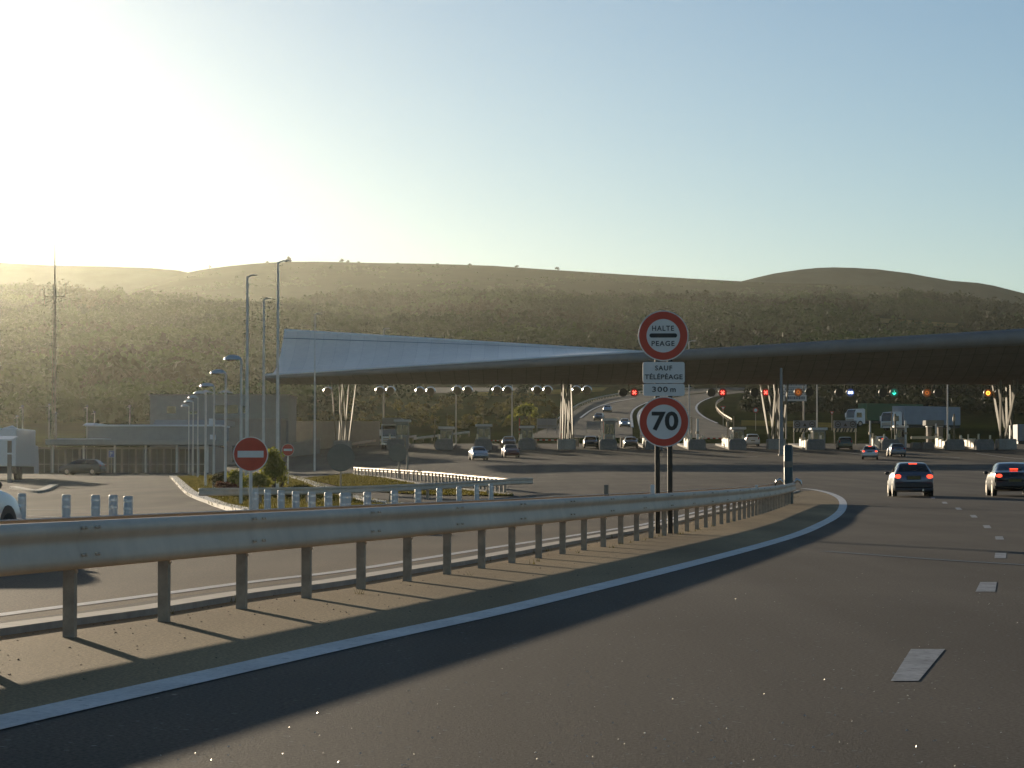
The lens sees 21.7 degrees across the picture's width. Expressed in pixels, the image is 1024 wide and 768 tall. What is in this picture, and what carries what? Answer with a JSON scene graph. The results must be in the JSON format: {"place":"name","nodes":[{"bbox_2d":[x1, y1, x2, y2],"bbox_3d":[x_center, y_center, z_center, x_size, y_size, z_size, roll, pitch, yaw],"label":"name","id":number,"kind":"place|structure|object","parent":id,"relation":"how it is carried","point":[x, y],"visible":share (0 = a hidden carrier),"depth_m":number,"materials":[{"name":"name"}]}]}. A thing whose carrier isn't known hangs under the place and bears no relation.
{"place":"outdoors","nodes":[
{"label":"outdoors","id":0,"kind":"place"},
{"bbox_2d":[0,263,187,292],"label":"ridge","id":1,"kind":"structure","parent":0,"point":[128,279],"depth_m":2888.99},
{"bbox_2d":[0,502,742,620],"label":"slip road","id":2,"kind":"structure","parent":0,"point":[29,591],"depth_m":31.55,"materials":[{"name":"grey asphalt"}]},
{"bbox_2d":[0,482,21,519],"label":"car","id":3,"kind":"object","parent":2,"relation":"on","point":[10,507],"visible":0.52,"depth_m":38.63,"materials":[{"name":"white paint"}]},
{"bbox_2d":[0,502,737,615],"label":"road marking slip line","id":4,"kind":"object","parent":2,"relation":"on","point":[140,596],"visible":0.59,"depth_m":28.37,"materials":[{"name":"paint"}]},
{"bbox_2d":[2,299,967,387],"bbox_3d":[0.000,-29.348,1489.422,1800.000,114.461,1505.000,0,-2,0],"label":"hillside","id":5,"kind":"structure","parent":0,"point":[945,319],"depth_m":772.98,"materials":[{"name":"plant"}]},
{"bbox_2d":[0,278,1023,391],"bbox_3d":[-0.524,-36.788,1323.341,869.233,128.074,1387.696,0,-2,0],"label":"forest","id":6,"kind":"object","parent":5,"relation":"on","point":[175,317],"visible":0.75,"depth_m":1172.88,"materials":[{"name":"green plant"}]},
{"bbox_2d":[435,387,554,392],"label":"road slip","id":7,"kind":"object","parent":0,"point":[449,389],"visible":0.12,"depth_m":725.79,"materials":[{"name":"asphalt"}]},
{"bbox_2d":[0,444,1023,767],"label":"road","id":8,"kind":"structure","parent":0,"point":[810,618],"depth_m":15.81,"materials":[{"name":"grey asphalt"}]},
{"bbox_2d":[0,436,17,482],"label":"shelter","id":9,"kind":"object","parent":8,"relation":"on","point":[8,439],"visible":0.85,"depth_m":189.93,"materials":[{"name":"white paint"}]},
{"bbox_2d":[0,425,38,479],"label":"box truck","id":10,"kind":"object","parent":8,"relation":"on","point":[25,456],"visible":0.98,"depth_m":207.12,"materials":[{"name":"white paint"}]},
{"bbox_2d":[10,484,57,492],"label":"curb","id":11,"kind":"structure","parent":8,"relation":"on","point":[46,488],"depth_m":155.31,"materials":[{"name":"concrete"}]},
{"bbox_2d":[62,495,70,516],"bbox_3d":[-9.686,2.808,57.937,0.296,0.807,0.304,0,-2,0],"label":"bollard","id":12,"kind":"object","parent":8,"relation":"on","point":[66,505],"visible":0.62,"depth_m":57.86,"materials":[{"name":"white plastic"}]},
{"bbox_2d":[59,459,105,474],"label":"car","id":13,"kind":"object","parent":8,"relation":"on","point":[93,466],"visible":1,"depth_m":245.12,"materials":[{"name":"grey paint"}]},
{"bbox_2d":[91,495,99,515],"bbox_3d":[-8.736,2.735,55.939,0.296,0.816,0.304,0,-2,0],"label":"bollard","id":14,"kind":"object","parent":8,"relation":"on","point":[95,505],"visible":0.57,"depth_m":55.86,"materials":[{"name":"white plastic"}]},
{"bbox_2d":[170,476,248,510],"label":"curb","id":15,"kind":"structure","parent":8,"relation":"on","point":[206,499],"depth_m":126.90,"materials":[{"name":"white concrete"}]},
{"bbox_2d":[233,437,267,509],"bbox_3d":[-6.272,2.394,64.000,0.845,2.266,0.110,0,-2,0],"label":"no entry sign","id":16,"kind":"object","parent":8,"relation":"on","point":[250,455],"visible":0.98,"depth_m":63.97,"materials":[{"name":"red metal"}]},
{"bbox_2d":[169,474,400,509],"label":"grass verge","id":17,"kind":"object","parent":8,"relation":"on","point":[248,496],"depth_m":134.86,"materials":[{"name":"green plant"}]},
{"bbox_2d":[188,395,198,476],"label":"street lamp","id":18,"kind":"object","parent":17,"relation":"on","point":[192,396],"visible":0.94,"depth_m":213.94,"materials":[{"name":"grey metal"}]},
{"bbox_2d":[199,390,212,485],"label":"street lamp","id":19,"kind":"object","parent":17,"relation":"on","point":[205,391],"visible":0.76,"depth_m":167.94,"materials":[{"name":"grey metal"}]},
{"bbox_2d":[200,383,214,487],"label":"street lamp","id":20,"kind":"object","parent":17,"relation":"on","point":[207,385],"visible":0.91,"depth_m":160.95,"materials":[{"name":"grey metal"}]},
{"bbox_2d":[210,369,226,481],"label":"street lamp","id":21,"kind":"object","parent":17,"relation":"on","point":[216,372],"visible":0.94,"depth_m":135.95,"materials":[{"name":"grey metal"}]},
{"bbox_2d":[224,355,242,503],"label":"street lamp","id":22,"kind":"object","parent":17,"relation":"on","point":[231,358],"visible":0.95,"depth_m":112.95,"materials":[{"name":"grey metal"}]},
{"bbox_2d":[227,468,248,487],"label":"shrub","id":23,"kind":"object","parent":17,"relation":"on","point":[233,477],"visible":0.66,"depth_m":138.66,"materials":[{"name":"green plant"}]},
{"bbox_2d":[245,274,256,477],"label":"lamp mast","id":24,"kind":"object","parent":17,"relation":"on","point":[247,370],"visible":0.92,"depth_m":140.06,"materials":[{"name":"grey metal"}]},
{"bbox_2d":[242,472,274,487],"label":"shrub","id":25,"kind":"object","parent":17,"relation":"on","point":[259,480],"visible":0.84,"depth_m":135.49,"materials":[{"name":"green plant"}]},
{"bbox_2d":[262,298,271,472],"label":"lamp mast","id":26,"kind":"object","parent":17,"relation":"on","point":[263,406],"visible":0.84,"depth_m":188.06,"materials":[{"name":"grey metal"}]},
{"bbox_2d":[259,446,285,487],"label":"shrub","id":27,"kind":"object","parent":17,"relation":"on","point":[273,467],"visible":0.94,"depth_m":138.50,"materials":[{"name":"green plant"}]},
{"bbox_2d":[276,260,289,487],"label":"lamp mast","id":28,"kind":"object","parent":17,"relation":"on","point":[277,399],"visible":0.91,"depth_m":150.06,"materials":[{"name":"grey metal"}]},
{"bbox_2d":[327,444,354,485],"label":"road sign","id":29,"kind":"object","parent":17,"relation":"on","point":[340,457],"visible":0.98,"depth_m":146.88,"materials":[{"name":"metal"}]},
{"bbox_2d":[314,313,321,470],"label":"lamp mast","id":30,"kind":"object","parent":8,"relation":"on","point":[315,391],"visible":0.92,"depth_m":262.09,"materials":[{"name":"grey metal"}]},
{"bbox_2d":[0,501,750,622],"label":"gutter strip","id":31,"kind":"object","parent":8,"relation":"on","point":[294,582],"visible":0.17,"depth_m":28.99,"materials":[{"name":"concrete"}]},
{"bbox_2d":[379,418,402,447],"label":"lorry","id":32,"kind":"object","parent":8,"relation":"on","point":[388,426],"visible":0.5,"depth_m":327.10,"materials":[{"name":"white paint"}]},
{"bbox_2d":[387,434,410,449],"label":"toll island","id":33,"kind":"structure","parent":8,"relation":"on","point":[390,442],"depth_m":321.05,"materials":[{"name":"concrete"}]},
{"bbox_2d":[394,419,410,448],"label":"toll booth","id":34,"kind":"object","parent":33,"relation":"on","point":[402,427],"visible":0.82,"depth_m":325.98,"materials":[{"name":"grey metal"}]},
{"bbox_2d":[0,490,799,635],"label":"road edge line","id":35,"kind":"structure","parent":8,"relation":"on","point":[17,627],"depth_m":24.32,"materials":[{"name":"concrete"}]},
{"bbox_2d":[304,473,512,495],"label":"grass","id":36,"kind":"structure","parent":8,"relation":"on","point":[332,478],"depth_m":186.07,"materials":[{"name":"green plant"}]},
{"bbox_2d":[0,490,838,714],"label":"gravel shoulder","id":37,"kind":"object","parent":8,"relation":"on","point":[46,668],"visible":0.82,"depth_m":21.26},
{"bbox_2d":[0,482,796,636],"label":"guardrail","id":38,"kind":"object","parent":37,"relation":"on","point":[68,546],"visible":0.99,"depth_m":24.09,"materials":[{"name":"metal"}]},
{"bbox_2d":[638,310,688,533],"bbox_3d":[2.936,0.886,51.651,0.991,4.621,0.118,0,-2,0],"label":"toll sign","id":39,"kind":"object","parent":37,"relation":"on","point":[663,335],"visible":0.98,"depth_m":51.63,"materials":[{"name":"white metal"}]},
{"bbox_2d":[775,445,801,503],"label":"nose marker","id":40,"kind":"object","parent":37,"relation":"on","point":[788,464],"visible":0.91,"depth_m":100.43,"materials":[{"name":"green plastic"}]},
{"bbox_2d":[0,488,846,728],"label":"road marking edge line","id":41,"kind":"object","parent":8,"relation":"on","point":[19,717],"visible":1,"depth_m":16.79,"materials":[{"name":"paint"}]},
{"bbox_2d":[435,434,455,449],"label":"toll island","id":42,"kind":"structure","parent":8,"relation":"on","point":[444,444],"depth_m":321.05,"materials":[{"name":"concrete"}]},
{"bbox_2d":[468,446,488,459],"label":"car","id":43,"kind":"object","parent":8,"relation":"on","point":[477,452],"visible":0.99,"depth_m":277.61,"materials":[{"name":"silver paint"}]},
{"bbox_2d":[474,434,491,449],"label":"toll island","id":44,"kind":"structure","parent":8,"relation":"on","point":[486,444],"depth_m":321.05,"materials":[{"name":"concrete"}]},
{"bbox_2d":[475,424,491,438],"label":"toll booth","id":45,"kind":"object","parent":44,"relation":"on","point":[483,431],"visible":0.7,"depth_m":327.98,"materials":[{"name":"grey metal"}]},
{"bbox_2d":[501,444,519,456],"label":"car","id":46,"kind":"object","parent":8,"relation":"on","point":[509,449],"visible":1,"depth_m":290.41,"materials":[{"name":"silver paint"}]},
{"bbox_2d":[518,434,535,449],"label":"toll island","id":47,"kind":"structure","parent":8,"relation":"on","point":[526,444],"depth_m":321.05,"materials":[{"name":"concrete"}]},
{"bbox_2d":[158,573,1017,766],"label":"stone chips","id":48,"kind":"object","parent":8,"relation":"on","point":[653,710],"visible":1,"depth_m":11.48,"materials":[{"name":"beige"}]},
{"bbox_2d":[598,434,616,449],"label":"toll island","id":49,"kind":"structure","parent":8,"relation":"on","point":[607,444],"depth_m":321.05,"materials":[{"name":"concrete"}]},
{"bbox_2d":[601,419,616,438],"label":"toll booth","id":50,"kind":"object","parent":49,"relation":"on","point":[609,428],"visible":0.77,"depth_m":326.99,"materials":[{"name":"grey metal"}]},
{"bbox_2d":[677,434,705,449],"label":"toll island","id":51,"kind":"structure","parent":8,"relation":"on","point":[693,444],"depth_m":321.05,"materials":[{"name":"concrete"}]},
{"bbox_2d":[715,434,745,449],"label":"toll island","id":52,"kind":"structure","parent":8,"relation":"on","point":[732,444],"depth_m":321.06,"materials":[{"name":"concrete"}]},
{"bbox_2d":[793,421,815,442],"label":"height gauge","id":53,"kind":"object","parent":8,"relation":"on","point":[801,426],"visible":0.84,"depth_m":345.02,"materials":[{"name":"metal"}]},
{"bbox_2d":[788,434,824,449],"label":"toll island","id":54,"kind":"structure","parent":8,"relation":"on","point":[812,444],"depth_m":321.06,"materials":[{"name":"concrete"}]},
{"bbox_2d":[835,437,852,449],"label":"car","id":55,"kind":"object","parent":8,"relation":"on","point":[844,442],"visible":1,"depth_m":319.83,"materials":[{"name":"green paint"}]},
{"bbox_2d":[834,421,856,444],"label":"height gauge","id":56,"kind":"object","parent":8,"relation":"on","point":[845,426],"visible":0.94,"depth_m":345.02,"materials":[{"name":"metal"}]},
{"bbox_2d":[860,446,879,458],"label":"car","id":57,"kind":"object","parent":8,"relation":"on","point":[869,451],"visible":1,"depth_m":281.03,"materials":[{"name":"silver paint"}]},
{"bbox_2d":[865,433,898,449],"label":"toll island","id":58,"kind":"structure","parent":8,"relation":"on","point":[882,444],"depth_m":321.67,"materials":[{"name":"concrete"}]},
{"bbox_2d":[886,443,905,455],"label":"car","id":59,"kind":"object","parent":8,"relation":"on","point":[896,449],"visible":1,"depth_m":294.16,"materials":[{"name":"white paint"}]},
{"bbox_2d":[885,462,933,496],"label":"car","id":60,"kind":"object","parent":8,"relation":"on","point":[910,476],"visible":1,"depth_m":111.04,"materials":[{"name":"grey paint"}]},
{"bbox_2d":[891,649,944,680],"bbox_3d":[2.364,1.642,15.666,0.212,0.001,2.748,0,-2,12],"label":"road marking dash","id":61,"kind":"object","parent":8,"relation":"on","point":[916,664],"visible":1,"depth_m":15.58,"materials":[{"name":"paint"}]},
{"bbox_2d":[934,434,964,449],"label":"toll island","id":62,"kind":"structure","parent":8,"relation":"on","point":[952,444],"depth_m":321.06,"materials":[{"name":"concrete"}]},
{"bbox_2d":[962,434,993,449],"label":"toll island","id":63,"kind":"structure","parent":8,"relation":"on","point":[980,444],"depth_m":321.06,"materials":[{"name":"concrete"}]},
{"bbox_2d":[976,582,996,591],"bbox_3d":[4.748,2.024,26.635,0.185,0.001,2.394,0,-2,11],"label":"road marking dash","id":64,"kind":"object","parent":8,"relation":"on","point":[986,586],"visible":1,"depth_m":26.42,"materials":[{"name":"paint"}]},
{"bbox_2d":[984,462,1023,495],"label":"car","id":65,"kind":"object","parent":8,"relation":"on","point":[1005,476],"visible":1,"depth_m":111.49,"materials":[{"name":"black paint"}]},
{"bbox_2d":[0,388,1023,446],"bbox_3d":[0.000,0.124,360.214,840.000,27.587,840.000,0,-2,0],"label":"ground","id":66,"kind":"structure","parent":0,"point":[982,424],"depth_m":478.44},
{"bbox_2d":[43,252,65,446],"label":"antenna mast","id":67,"kind":"object","parent":66,"relation":"on","point":[54,371],"visible":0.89,"depth_m":330.28,"materials":[{"name":"metal"}]},
{"bbox_2d":[38,419,234,472],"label":"office building","id":68,"kind":"structure","parent":66,"relation":"on","point":[53,459],"depth_m":268.66,"materials":[{"name":"grey"}]},
{"bbox_2d":[39,449,49,472],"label":"window","id":69,"kind":"structure","parent":68,"relation":"in","point":[44,454],"depth_m":268.60,"materials":[{"name":"grey"}]},
{"bbox_2d":[54,449,63,472],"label":"window","id":70,"kind":"structure","parent":68,"relation":"in","point":[58,453],"depth_m":268.67,"materials":[{"name":"grey"}]},
{"bbox_2d":[109,449,120,472],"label":"window","id":71,"kind":"structure","parent":68,"relation":"in","point":[118,451],"depth_m":268.60,"materials":[{"name":"grey"}]},
{"bbox_2d":[123,449,134,472],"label":"window","id":72,"kind":"structure","parent":68,"relation":"in","point":[128,454],"depth_m":268.63,"materials":[{"name":"grey"}]},
{"bbox_2d":[137,449,148,472],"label":"window","id":73,"kind":"structure","parent":68,"relation":"in","point":[140,452],"depth_m":268.63,"materials":[{"name":"grey"}]},
{"bbox_2d":[151,449,162,472],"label":"window","id":74,"kind":"structure","parent":68,"relation":"in","point":[156,454],"depth_m":268.63,"materials":[{"name":"grey"}]},
{"bbox_2d":[165,449,175,472],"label":"window","id":75,"kind":"structure","parent":68,"relation":"in","point":[170,454],"depth_m":268.60,"materials":[{"name":"grey"}]},
{"bbox_2d":[179,449,190,472],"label":"window","id":76,"kind":"structure","parent":68,"relation":"in","point":[183,453],"depth_m":268.60,"materials":[{"name":"grey"}]},
{"bbox_2d":[194,449,203,472],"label":"window","id":77,"kind":"structure","parent":68,"relation":"in","point":[201,451],"depth_m":268.60,"materials":[{"name":"grey"}]},
{"bbox_2d":[149,394,297,446],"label":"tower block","id":78,"kind":"structure","parent":66,"relation":"on","point":[166,407],"depth_m":330.09,"materials":[{"name":"concrete"}]},
{"bbox_2d":[215,418,287,464],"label":"service wing","id":79,"kind":"structure","parent":66,"relation":"on","point":[255,427],"depth_m":312.00,"materials":[{"name":"grey concrete"}]},
{"bbox_2d":[0,375,538,423],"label":"woodland","id":80,"kind":"object","parent":66,"relation":"on","point":[108,402],"visible":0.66,"depth_m":519.51,"materials":[{"name":"green plant"}]},
{"bbox_2d":[290,438,320,456],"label":"wall","id":81,"kind":"structure","parent":66,"relation":"on","point":[306,447],"depth_m":317.93,"materials":[{"name":"concrete"}]},
{"bbox_2d":[296,421,380,448],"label":"boundary wall","id":82,"kind":"structure","parent":66,"relation":"on","point":[360,431],"depth_m":344.99,"materials":[{"name":"concrete"}]},
{"bbox_2d":[331,380,356,448],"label":"canopy support","id":83,"kind":"object","parent":66,"relation":"on","point":[343,440],"visible":0.79,"depth_m":322.83,"materials":[{"name":"metal"}]},
{"bbox_2d":[265,329,1023,384],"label":"toll canopy","id":84,"kind":"object","parent":83,"relation":"on","point":[993,357],"visible":0.93,"depth_m":316.82,"materials":[{"name":"metal"}]},
{"bbox_2d":[198,466,532,502],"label":"guardrail","id":85,"kind":"object","parent":66,"relation":"on","point":[483,481],"visible":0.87,"depth_m":129.60,"materials":[{"name":"metal"}]},
{"bbox_2d":[389,444,407,479],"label":"road sign","id":86,"kind":"object","parent":66,"relation":"on","point":[398,453],"visible":0.94,"depth_m":205.87,"materials":[{"name":"metal"}]},
{"bbox_2d":[296,394,559,429],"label":"bank scrub","id":87,"kind":"object","parent":66,"relation":"on","point":[414,410],"visible":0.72,"depth_m":512.13,"materials":[{"name":"green plant"}]},
{"bbox_2d":[513,402,534,418],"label":"tree","id":88,"kind":"object","parent":66,"relation":"on","point":[523,409],"visible":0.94,"depth_m":457.80,"materials":[{"name":"green plant"}]},
{"bbox_2d":[557,379,575,448],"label":"canopy support","id":89,"kind":"object","parent":66,"relation":"on","point":[566,442],"visible":0.83,"depth_m":322.75,"materials":[{"name":"metal"}]},
{"bbox_2d":[760,380,788,448],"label":"canopy support","id":90,"kind":"object","parent":66,"relation":"on","point":[772,442],"visible":0.73,"depth_m":322.90,"materials":[{"name":"metal"}]},
{"bbox_2d":[778,368,783,454],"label":"mast","id":91,"kind":"object","parent":66,"relation":"on","point":[781,448],"visible":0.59,"depth_m":299.88,"materials":[{"name":"metal"}]},
{"bbox_2d":[784,385,806,438],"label":"information board","id":92,"kind":"object","parent":66,"relation":"on","point":[792,388],"visible":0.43,"depth_m":372.16,"materials":[{"name":"metal"}]},
{"bbox_2d":[739,385,1023,413],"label":"hedge scrub","id":93,"kind":"object","parent":66,"relation":"on","point":[829,399],"visible":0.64,"depth_m":533.52,"materials":[{"name":"green plant"}]},
{"bbox_2d":[845,403,922,426],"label":"lorry","id":94,"kind":"object","parent":66,"relation":"on","point":[862,414],"visible":0.36,"depth_m":449.20,"materials":[{"name":"white paint"}]},
{"bbox_2d":[880,406,959,430],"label":"lorry","id":95,"kind":"object","parent":66,"relation":"on","point":[914,416],"visible":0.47,"depth_m":420.14,"materials":[{"name":"white paint"}]},
{"bbox_2d":[911,420,943,441],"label":"kiosk","id":96,"kind":"object","parent":66,"relation":"on","point":[928,425],"visible":0.81,"depth_m":339.55,"materials":[{"name":"white paint"}]},
{"bbox_2d":[992,379,1018,448],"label":"canopy support","id":97,"kind":"object","parent":66,"relation":"on","point":[1005,443],"visible":0.81,"depth_m":322.77,"materials":[{"name":"concrete"}]},
{"bbox_2d":[1009,424,1023,443],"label":"container","id":98,"kind":"object","parent":66,"relation":"on","point":[1018,432],"visible":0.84,"depth_m":350.03,"materials":[{"name":"white metal"}]},
{"bbox_2d":[0,0,1023,292],"label":"sky","id":99,"kind":"structure","parent":0,"point":[728,140],"materials":[{"name":"blue"}]},
{"bbox_2d":[471,387,607,395],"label":"dry grass bank","id":100,"kind":"structure","parent":0,"point":[594,389],"depth_m":695.19,"materials":[{"name":"plant"}]},
{"bbox_2d":[128,262,1013,305],"bbox_3d":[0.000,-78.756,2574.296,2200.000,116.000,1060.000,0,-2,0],"label":"moor hill","id":101,"kind":"structure","parent":0,"point":[363,280],"depth_m":2555.38,"materials":[{"name":"green plant"}]},
{"bbox_2d":[127,262,1020,304],"bbox_3d":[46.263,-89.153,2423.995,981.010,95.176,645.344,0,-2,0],"label":"moor scrub","id":102,"kind":"object","parent":101,"relation":"on","point":[613,279],"visible":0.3,"depth_m":2511.39,"materials":[{"name":"green plant"}]},
{"bbox_2d":[533,388,744,437],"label":"road beyond","id":103,"kind":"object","parent":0,"point":[624,408],"visible":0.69,"depth_m":515.49,"materials":[{"name":"asphalt"}]},
{"bbox_2d":[639,390,746,437],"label":"road beyond","id":104,"kind":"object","parent":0,"point":[708,428],"visible":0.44,"depth_m":470.08,"materials":[{"name":"asphalt"}]},
{"bbox_2d":[741,420,831,427],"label":"dry grass bank","id":105,"kind":"structure","parent":0,"point":[762,423],"depth_m":460.62,"materials":[{"name":"brown plant"}]},
{"bbox_2d":[745,267,1023,303],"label":"blue hill","id":106,"kind":"structure","parent":0,"point":[857,276],"depth_m":2930.78,"materials":[{"name":"plant"}]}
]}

